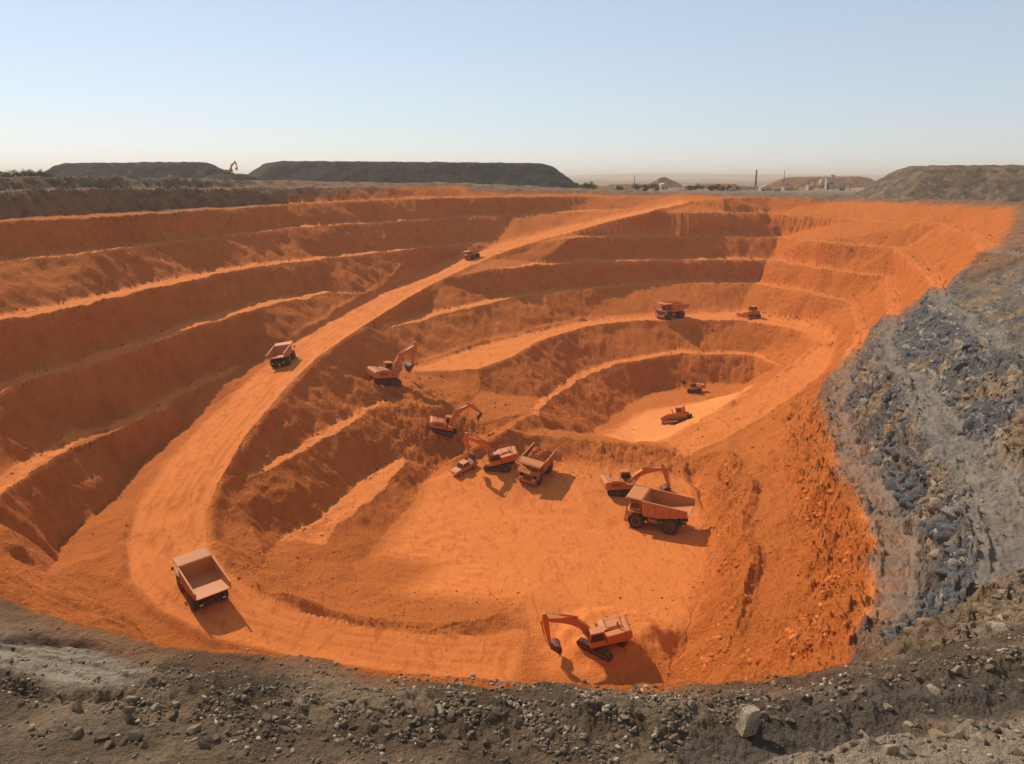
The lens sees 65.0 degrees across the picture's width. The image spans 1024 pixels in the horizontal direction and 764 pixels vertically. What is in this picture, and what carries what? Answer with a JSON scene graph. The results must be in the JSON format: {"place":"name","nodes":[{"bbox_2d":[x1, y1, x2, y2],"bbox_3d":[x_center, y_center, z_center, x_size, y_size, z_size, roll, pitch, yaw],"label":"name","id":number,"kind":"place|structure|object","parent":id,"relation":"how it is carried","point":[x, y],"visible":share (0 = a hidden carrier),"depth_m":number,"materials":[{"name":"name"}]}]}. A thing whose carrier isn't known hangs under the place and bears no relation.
{"place":"outdoors","nodes":[
{"label":"outdoors","id":0,"kind":"place"},
{"bbox_2d":[127,199,686,681],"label":"haul road","id":1,"kind":"structure","parent":0,"point":[169,523],"depth_m":99.40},
{"bbox_2d":[171,546,230,610],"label":"haul truck","id":2,"kind":"object","parent":1,"relation":"on","point":[203,579],"visible":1,"depth_m":92.40,"materials":[{"name":"metal"}]},
{"bbox_2d":[266,341,295,366],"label":"haul truck","id":3,"kind":"object","parent":1,"relation":"on","point":[283,353],"visible":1,"depth_m":158.88,"materials":[{"name":"paint"}]},
{"bbox_2d":[463,249,480,259],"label":"haul truck","id":4,"kind":"object","parent":1,"relation":"on","point":[471,255],"visible":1,"depth_m":247.94,"materials":[{"name":"paint"}]},
{"bbox_2d":[0,186,1015,693],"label":"pit terrain","id":5,"kind":"structure","parent":0,"point":[200,342],"depth_m":152.73,"materials":[{"name":"orange soil"}]},
{"bbox_2d":[366,341,417,385],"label":"excavator","id":6,"kind":"object","parent":5,"relation":"on","point":[385,374],"visible":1,"depth_m":165.63,"materials":[{"name":"metal"}]},
{"bbox_2d":[430,402,481,437],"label":"excavator","id":7,"kind":"object","parent":5,"relation":"on","point":[441,426],"visible":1,"depth_m":154.61,"materials":[{"name":"metal"}]},
{"bbox_2d":[8,202,999,678],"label":"ore rubble","id":8,"kind":"object","parent":5,"relation":"on","point":[788,630],"visible":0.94,"depth_m":110.04,"materials":[{"name":"orange stone"}]},
{"bbox_2d":[681,368,705,392],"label":"excavator","id":9,"kind":"object","parent":5,"relation":"on","point":[696,387],"visible":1,"depth_m":211.07,"materials":[{"name":"metal"}]},
{"bbox_2d":[840,256,1023,647],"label":"scree","id":10,"kind":"structure","parent":5,"relation":"on","point":[955,496],"depth_m":92.89,"materials":[{"name":"grey stone"}]},
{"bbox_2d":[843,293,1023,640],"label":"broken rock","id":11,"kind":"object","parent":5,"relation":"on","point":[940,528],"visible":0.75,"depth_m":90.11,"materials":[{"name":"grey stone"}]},
{"bbox_2d":[0,173,1023,763],"bbox_3d":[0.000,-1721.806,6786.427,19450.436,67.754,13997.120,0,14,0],"label":"ground","id":12,"kind":"structure","parent":0,"point":[904,563],"depth_m":19.89,"materials":[{"name":"soil"}]},
{"bbox_2d":[16,698,25,706],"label":"boulder","id":13,"kind":"object","parent":12,"relation":"on","point":[20,702],"visible":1,"depth_m":17.04,"materials":[{"name":"grey stone"}]},
{"bbox_2d":[25,170,37,176],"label":"bush","id":14,"kind":"object","parent":12,"relation":"on","point":[30,174],"visible":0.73,"depth_m":245.00,"materials":[{"name":"green plant"}]},
{"bbox_2d":[37,729,47,736],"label":"boulder","id":15,"kind":"object","parent":12,"relation":"on","point":[42,732],"visible":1,"depth_m":15.74,"materials":[{"name":"grey stone"}]},
{"bbox_2d":[72,700,81,712],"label":"boulder","id":16,"kind":"object","parent":12,"relation":"on","point":[77,706],"visible":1,"depth_m":16.64,"materials":[{"name":"grey stone"}]},
{"bbox_2d":[72,726,82,739],"bbox_3d":[-8.573,6.917,15.854,0.166,0.224,0.347,7,-2,-14],"label":"boulder","id":17,"kind":"object","parent":12,"relation":"on","point":[77,732],"visible":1,"depth_m":15.73,"materials":[{"name":"grey stone"}]},
{"bbox_2d":[93,734,109,742],"bbox_3d":[-7.955,6.933,15.588,0.300,0.162,0.143,-7,16,-25],"label":"boulder","id":18,"kind":"object","parent":12,"relation":"on","point":[100,738],"visible":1,"depth_m":15.54,"materials":[{"name":"grey stone"}]},
{"bbox_2d":[101,718,110,724],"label":"boulder","id":19,"kind":"object","parent":12,"relation":"on","point":[105,721],"visible":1,"depth_m":16.14,"materials":[{"name":"grey stone"}]},
{"bbox_2d":[104,740,114,748],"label":"boulder","id":20,"kind":"object","parent":12,"relation":"on","point":[108,744],"visible":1,"depth_m":15.34,"materials":[{"name":"grey stone"}]},
{"bbox_2d":[118,738,127,745],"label":"boulder","id":21,"kind":"object","parent":12,"relation":"on","point":[123,741],"visible":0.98,"depth_m":15.45,"materials":[{"name":"grey stone"}]},
{"bbox_2d":[125,714,135,722],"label":"boulder","id":22,"kind":"object","parent":12,"relation":"on","point":[129,717],"visible":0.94,"depth_m":16.22,"materials":[{"name":"grey stone"}]},
{"bbox_2d":[125,696,136,701],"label":"boulder","id":23,"kind":"object","parent":12,"relation":"on","point":[130,698],"visible":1,"depth_m":16.82,"materials":[{"name":"stone"}]},
{"bbox_2d":[41,162,226,178],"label":"spoil heap","id":24,"kind":"object","parent":12,"relation":"on","point":[136,170],"visible":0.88,"depth_m":357.85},
{"bbox_2d":[128,730,143,741],"bbox_3d":[-7.286,6.880,15.619,0.200,0.272,0.311,1,14,2],"label":"boulder","id":25,"kind":"object","parent":12,"relation":"on","point":[135,735],"visible":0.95,"depth_m":15.53,"materials":[{"name":"grey stone"}]},
{"bbox_2d":[139,741,147,747],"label":"boulder","id":26,"kind":"object","parent":12,"relation":"on","point":[144,744],"visible":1,"depth_m":15.30,"materials":[{"name":"grey stone"}]},
{"bbox_2d":[150,703,159,712],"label":"boulder","id":27,"kind":"object","parent":12,"relation":"on","point":[154,708],"visible":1,"depth_m":16.63,"materials":[{"name":"stone"}]},
{"bbox_2d":[169,713,176,720],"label":"boulder","id":28,"kind":"object","parent":12,"relation":"on","point":[173,717],"visible":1,"depth_m":16.39,"materials":[{"name":"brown stone"}]},
{"bbox_2d":[186,724,201,735],"bbox_3d":[-6.331,6.910,16.001,0.234,0.168,0.305,10,15,27],"label":"boulder","id":29,"kind":"object","parent":12,"relation":"on","point":[192,730],"visible":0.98,"depth_m":15.92,"materials":[{"name":"stone"}]},
{"bbox_2d":[195,711,204,719],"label":"boulder","id":30,"kind":"object","parent":12,"relation":"on","point":[199,714],"visible":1,"depth_m":16.37,"materials":[{"name":"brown stone"}]},
{"bbox_2d":[198,737,208,747],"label":"boulder","id":31,"kind":"object","parent":12,"relation":"on","point":[202,742],"visible":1,"depth_m":15.41,"materials":[{"name":"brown stone"}]},
{"bbox_2d":[213,733,220,740],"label":"boulder","id":32,"kind":"object","parent":12,"relation":"on","point":[217,737],"visible":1,"depth_m":15.62,"materials":[{"name":"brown stone"}]},
{"bbox_2d":[220,710,232,719],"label":"boulder","id":33,"kind":"object","parent":12,"relation":"on","point":[224,715],"visible":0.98,"depth_m":16.21,"materials":[{"name":"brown stone"}]},
{"bbox_2d":[204,174,261,180],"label":"spoil heap","id":34,"kind":"object","parent":12,"relation":"on","point":[240,177],"visible":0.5,"depth_m":308.31,"materials":[{"name":"grey gravel"}]},
{"bbox_2d":[223,161,237,173],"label":"excavator","id":35,"kind":"object","parent":34,"relation":"on","point":[230,170],"visible":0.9,"depth_m":324.17,"materials":[{"name":"metal"}]},
{"bbox_2d":[230,704,238,710],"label":"boulder","id":36,"kind":"object","parent":12,"relation":"on","point":[235,707],"visible":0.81,"depth_m":16.45,"materials":[{"name":"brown stone"}]},
{"bbox_2d":[249,723,260,729],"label":"boulder","id":37,"kind":"object","parent":12,"relation":"on","point":[252,726],"visible":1,"depth_m":15.93,"materials":[{"name":"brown stone"}]},
{"bbox_2d":[261,713,270,722],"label":"boulder","id":38,"kind":"object","parent":12,"relation":"on","point":[265,717],"visible":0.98,"depth_m":16.08,"materials":[{"name":"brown stone"}]},
{"bbox_2d":[276,725,290,734],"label":"boulder","id":39,"kind":"object","parent":12,"relation":"on","point":[282,729],"visible":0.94,"depth_m":15.68,"materials":[{"name":"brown stone"}]},
{"bbox_2d":[279,719,289,725],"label":"boulder","id":40,"kind":"object","parent":12,"relation":"on","point":[283,722],"visible":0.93,"depth_m":15.93,"materials":[{"name":"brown stone"}]},
{"bbox_2d":[297,697,304,705],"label":"boulder","id":41,"kind":"object","parent":12,"relation":"on","point":[300,700],"visible":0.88,"depth_m":16.52,"materials":[{"name":"brown stone"}]},
{"bbox_2d":[299,703,309,709],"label":"boulder","id":42,"kind":"object","parent":12,"relation":"on","point":[304,706],"visible":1,"depth_m":16.37,"materials":[{"name":"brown stone"}]},
{"bbox_2d":[367,705,378,710],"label":"boulder","id":43,"kind":"object","parent":12,"relation":"on","point":[373,708],"visible":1,"depth_m":16.16,"materials":[{"name":"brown stone"}]},
{"bbox_2d":[383,720,391,727],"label":"boulder","id":44,"kind":"object","parent":12,"relation":"on","point":[386,723],"visible":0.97,"depth_m":15.73,"materials":[{"name":"grey stone"}]},
{"bbox_2d":[249,161,585,188],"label":"spoil heap","id":45,"kind":"object","parent":12,"relation":"on","point":[524,174],"visible":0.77,"depth_m":388.10,"materials":[{"name":"grey gravel"}]},
{"bbox_2d":[437,704,444,713],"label":"boulder","id":46,"kind":"object","parent":12,"relation":"on","point":[440,708],"visible":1,"depth_m":15.99,"materials":[{"name":"stone"}]},
{"bbox_2d":[447,709,454,721],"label":"boulder","id":47,"kind":"object","parent":12,"relation":"on","point":[451,716],"visible":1,"depth_m":15.82,"materials":[{"name":"grey stone"}]},
{"bbox_2d":[452,729,460,738],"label":"boulder","id":48,"kind":"object","parent":12,"relation":"on","point":[455,734],"visible":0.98,"depth_m":15.33,"materials":[{"name":"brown stone"}]},
{"bbox_2d":[465,699,473,705],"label":"boulder","id":49,"kind":"object","parent":12,"relation":"on","point":[469,702],"visible":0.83,"depth_m":16.17,"materials":[{"name":"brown stone"}]},
{"bbox_2d":[482,738,489,745],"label":"boulder","id":50,"kind":"object","parent":12,"relation":"on","point":[486,741],"visible":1,"depth_m":15.14,"materials":[{"name":"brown stone"}]},
{"bbox_2d":[486,710,498,720],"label":"boulder","id":51,"kind":"object","parent":12,"relation":"on","point":[492,715],"visible":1,"depth_m":15.70,"materials":[{"name":"grey stone"}]},
{"bbox_2d":[491,706,500,714],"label":"boulder","id":52,"kind":"object","parent":12,"relation":"on","point":[496,710],"visible":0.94,"depth_m":15.77,"materials":[{"name":"stone"}]},
{"bbox_2d":[0,627,1023,763],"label":"rubble","id":53,"kind":"object","parent":12,"relation":"on","point":[564,748],"visible":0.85,"depth_m":16.40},
{"bbox_2d":[511,719,522,728],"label":"boulder","id":54,"kind":"object","parent":12,"relation":"on","point":[516,723],"visible":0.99,"depth_m":15.68,"materials":[{"name":"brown stone"}]},
{"bbox_2d":[536,743,548,750],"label":"boulder","id":55,"kind":"object","parent":12,"relation":"on","point":[539,746],"visible":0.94,"depth_m":15.03,"materials":[{"name":"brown stone"}]},
{"bbox_2d":[542,728,553,737],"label":"boulder","id":56,"kind":"object","parent":12,"relation":"on","point":[548,732],"visible":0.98,"depth_m":15.39,"materials":[{"name":"stone"}]},
{"bbox_2d":[561,707,570,716],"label":"boulder","id":57,"kind":"object","parent":12,"relation":"on","point":[565,711],"visible":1,"depth_m":16.02,"materials":[{"name":"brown stone"}]},
{"bbox_2d":[595,699,603,705],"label":"boulder","id":58,"kind":"object","parent":12,"relation":"on","point":[598,702],"visible":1,"depth_m":16.07,"materials":[{"name":"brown stone"}]},
{"bbox_2d":[606,732,613,741],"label":"boulder","id":59,"kind":"object","parent":12,"relation":"on","point":[610,736],"visible":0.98,"depth_m":15.33,"materials":[{"name":"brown stone"}]},
{"bbox_2d":[595,186,634,189],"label":"stockpile","id":60,"kind":"object","parent":12,"relation":"on","point":[612,188],"visible":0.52,"depth_m":457.04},
{"bbox_2d":[609,184,649,187],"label":"stockpile","id":61,"kind":"object","parent":12,"relation":"on","point":[629,185],"visible":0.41,"depth_m":556.94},
{"bbox_2d":[658,183,668,189],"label":"plant building","id":62,"kind":"structure","parent":12,"relation":"on","point":[663,186],"depth_m":503.03,"materials":[{"name":"metal"}]},
{"bbox_2d":[649,177,682,187],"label":"stockpile","id":63,"kind":"object","parent":12,"relation":"on","point":[671,183],"visible":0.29,"depth_m":582.93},
{"bbox_2d":[662,740,673,751],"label":"boulder","id":64,"kind":"object","parent":12,"relation":"on","point":[668,746],"visible":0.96,"depth_m":15.10,"materials":[{"name":"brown stone"}]},
{"bbox_2d":[668,733,679,742],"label":"boulder","id":65,"kind":"object","parent":12,"relation":"on","point":[674,737],"visible":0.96,"depth_m":15.31,"materials":[{"name":"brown stone"}]},
{"bbox_2d":[687,700,695,708],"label":"boulder","id":66,"kind":"object","parent":12,"relation":"on","point":[690,703],"visible":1,"depth_m":16.09,"materials":[{"name":"stone"}]},
{"bbox_2d":[703,701,713,707],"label":"boulder","id":67,"kind":"object","parent":12,"relation":"on","point":[710,704],"visible":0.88,"depth_m":16.67,"materials":[{"name":"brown stone"}]},
{"bbox_2d":[695,184,738,186],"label":"stockpile","id":68,"kind":"object","parent":12,"relation":"on","point":[705,185],"visible":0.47,"depth_m":594.76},
{"bbox_2d":[714,185,755,190],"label":"stockpile","id":69,"kind":"object","parent":12,"relation":"on","point":[746,188],"visible":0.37,"depth_m":460.17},
{"bbox_2d":[735,704,760,737],"bbox_3d":[4.611,6.620,15.682,0.384,0.650,0.302,1,19,-30],"label":"boulder","id":70,"kind":"object","parent":12,"relation":"on","point":[747,723],"visible":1,"depth_m":15.56,"materials":[{"name":"stone"}]},
{"bbox_2d":[756,690,764,697],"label":"boulder","id":71,"kind":"object","parent":12,"relation":"on","point":[760,694],"visible":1,"depth_m":17.30,"materials":[{"name":"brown stone"}]},
{"bbox_2d":[760,711,767,720],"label":"boulder","id":72,"kind":"object","parent":12,"relation":"on","point":[764,715],"visible":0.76,"depth_m":16.07,"materials":[{"name":"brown stone"}]},
{"bbox_2d":[759,185,771,190],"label":"plant building","id":73,"kind":"structure","parent":12,"relation":"on","point":[765,188],"depth_m":426.15,"materials":[{"name":"metal"}]},
{"bbox_2d":[797,177,818,188],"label":"conveyor","id":74,"kind":"object","parent":12,"relation":"on","point":[815,179],"visible":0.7,"depth_m":480.90,"materials":[{"name":"metal"}]},
{"bbox_2d":[767,176,873,187],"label":"spoil heap","id":75,"kind":"object","parent":12,"relation":"on","point":[862,182],"visible":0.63,"depth_m":618.64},
{"bbox_2d":[801,183,847,188],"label":"stockpile","id":76,"kind":"object","parent":12,"relation":"on","point":[816,185],"visible":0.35,"depth_m":547.52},
{"bbox_2d":[824,178,834,189],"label":"plant building","id":77,"kind":"structure","parent":12,"relation":"on","point":[829,183],"depth_m":483.54,"materials":[{"name":"metal"}]},
{"bbox_2d":[837,686,847,693],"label":"boulder","id":78,"kind":"object","parent":12,"relation":"on","point":[841,690],"visible":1,"depth_m":17.29,"materials":[{"name":"stone"}]},
{"bbox_2d":[832,182,854,190],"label":"conveyor","id":79,"kind":"object","parent":12,"relation":"on","point":[851,183],"visible":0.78,"depth_m":452.54,"materials":[{"name":"metal"}]},
{"bbox_2d":[849,739,859,747],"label":"boulder","id":80,"kind":"object","parent":12,"relation":"on","point":[853,743],"visible":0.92,"depth_m":14.71,"materials":[{"name":"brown stone"}]},
{"bbox_2d":[851,693,859,701],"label":"boulder","id":81,"kind":"object","parent":12,"relation":"on","point":[855,697],"visible":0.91,"depth_m":16.88,"materials":[{"name":"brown stone"}]},
{"bbox_2d":[883,703,893,710],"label":"boulder","id":82,"kind":"object","parent":12,"relation":"on","point":[887,706],"visible":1,"depth_m":16.64,"materials":[{"name":"stone"}]},
{"bbox_2d":[884,672,893,680],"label":"boulder","id":83,"kind":"object","parent":12,"relation":"on","point":[889,676],"visible":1,"depth_m":18.08,"materials":[{"name":"brown stone"}]},
{"bbox_2d":[883,744,899,754],"bbox_3d":[6.915,6.690,14.636,0.285,0.228,0.219,-25,6,18],"label":"boulder","id":84,"kind":"object","parent":12,"relation":"on","point":[891,749],"visible":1,"depth_m":14.56,"materials":[{"name":"stone"}]},
{"bbox_2d":[902,721,913,727],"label":"boulder","id":85,"kind":"object","parent":12,"relation":"on","point":[907,724],"visible":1,"depth_m":16.01,"materials":[{"name":"stone"}]},
{"bbox_2d":[926,684,939,693],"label":"boulder","id":86,"kind":"object","parent":12,"relation":"on","point":[931,688],"visible":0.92,"depth_m":17.56,"materials":[{"name":"stone"}]},
{"bbox_2d":[849,164,1023,202],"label":"spoil heap","id":87,"kind":"object","parent":12,"relation":"on","point":[979,182],"visible":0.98,"depth_m":258.71,"materials":[{"name":"grey gravel"}]},
{"bbox_2d":[928,728,949,739],"bbox_3d":[8.031,6.711,15.118,0.378,0.273,0.206,5,15,19],"label":"boulder","id":88,"kind":"object","parent":12,"relation":"on","point":[933,733],"visible":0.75,"depth_m":15.09,"materials":[{"name":"stone"}]},
{"bbox_2d":[952,665,962,673],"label":"boulder","id":89,"kind":"object","parent":12,"relation":"on","point":[957,669],"visible":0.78,"depth_m":18.27,"materials":[{"name":"stone"}]},
{"bbox_2d":[951,733,966,739],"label":"boulder","id":90,"kind":"object","parent":12,"relation":"on","point":[959,736],"visible":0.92,"depth_m":15.01,"materials":[{"name":"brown stone"}]},
{"bbox_2d":[975,731,986,743],"bbox_3d":[8.749,6.652,14.978,0.156,0.235,0.271,-15,43,-6],"label":"boulder","id":91,"kind":"object","parent":12,"relation":"on","point":[979,735],"visible":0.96,"depth_m":14.93,"materials":[{"name":"stone"}]},
{"bbox_2d":[984,664,995,671],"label":"boulder","id":92,"kind":"object","parent":12,"relation":"on","point":[990,667],"visible":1,"depth_m":18.42,"materials":[{"name":"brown stone"}]},
{"bbox_2d":[991,725,1002,733],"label":"boulder","id":93,"kind":"object","parent":12,"relation":"on","point":[995,728],"visible":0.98,"depth_m":15.26,"materials":[{"name":"brown stone"}]},
{"bbox_2d":[999,722,1009,728],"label":"boulder","id":94,"kind":"object","parent":12,"relation":"on","point":[1004,725],"visible":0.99,"depth_m":15.49,"materials":[{"name":"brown stone"}]},
{"bbox_2d":[0,0,1023,175],"label":"sky","id":95,"kind":"structure","parent":0,"point":[573,87],"materials":[{"name":"blue"}]},
{"bbox_2d":[380,385,751,678],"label":"pit floor","id":96,"kind":"structure","parent":0,"point":[569,544],"depth_m":117.46,"materials":[{"name":"orange soil"}]},
{"bbox_2d":[450,458,477,475],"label":"pickup truck","id":97,"kind":"object","parent":96,"relation":"on","point":[463,465],"visible":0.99,"depth_m":143.78,"materials":[{"name":"metal"}]},
{"bbox_2d":[463,432,518,471],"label":"excavator","id":98,"kind":"object","parent":96,"relation":"on","point":[499,459],"visible":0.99,"depth_m":141.91,"materials":[{"name":"metal"}]},
{"bbox_2d":[515,442,556,484],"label":"haul truck","id":99,"kind":"object","parent":96,"relation":"on","point":[529,470],"visible":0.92,"depth_m":138.10,"materials":[{"name":"paint"}]},
{"bbox_2d":[526,446,552,461],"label":"ore heap","id":100,"kind":"object","parent":99,"relation":"in","point":[539,454],"visible":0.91,"depth_m":140.16,"materials":[{"name":"orange soil"}]},
{"bbox_2d":[540,612,632,661],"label":"excavator","id":101,"kind":"object","parent":96,"relation":"on","point":[602,635],"visible":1,"depth_m":89.55,"materials":[{"name":"metal"}]},
{"bbox_2d":[600,464,670,496],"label":"excavator","id":102,"kind":"object","parent":96,"relation":"on","point":[622,484],"visible":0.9,"depth_m":135.65,"materials":[{"name":"metal"}]},
{"bbox_2d":[624,484,694,534],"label":"haul truck","id":103,"kind":"object","parent":96,"relation":"on","point":[671,511],"visible":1,"depth_m":124.66,"materials":[{"name":"paint"}]},
{"bbox_2d":[660,405,692,424],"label":"bulldozer","id":104,"kind":"object","parent":96,"relation":"on","point":[680,414],"visible":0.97,"depth_m":181.00,"materials":[{"name":"metal"}]},
{"bbox_2d":[413,309,834,456],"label":"haul road","id":105,"kind":"structure","parent":0,"point":[798,376],"depth_m":186.66,"materials":[{"name":"orange soil"}]},
{"bbox_2d":[654,301,688,319],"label":"haul truck","id":106,"kind":"object","parent":105,"relation":"on","point":[667,311],"visible":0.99,"depth_m":238.35,"materials":[{"name":"paint"}]},
{"bbox_2d":[736,305,760,319],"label":"bulldozer","id":107,"kind":"object","parent":105,"relation":"on","point":[752,312],"visible":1,"depth_m":240.16,"materials":[{"name":"metal"}]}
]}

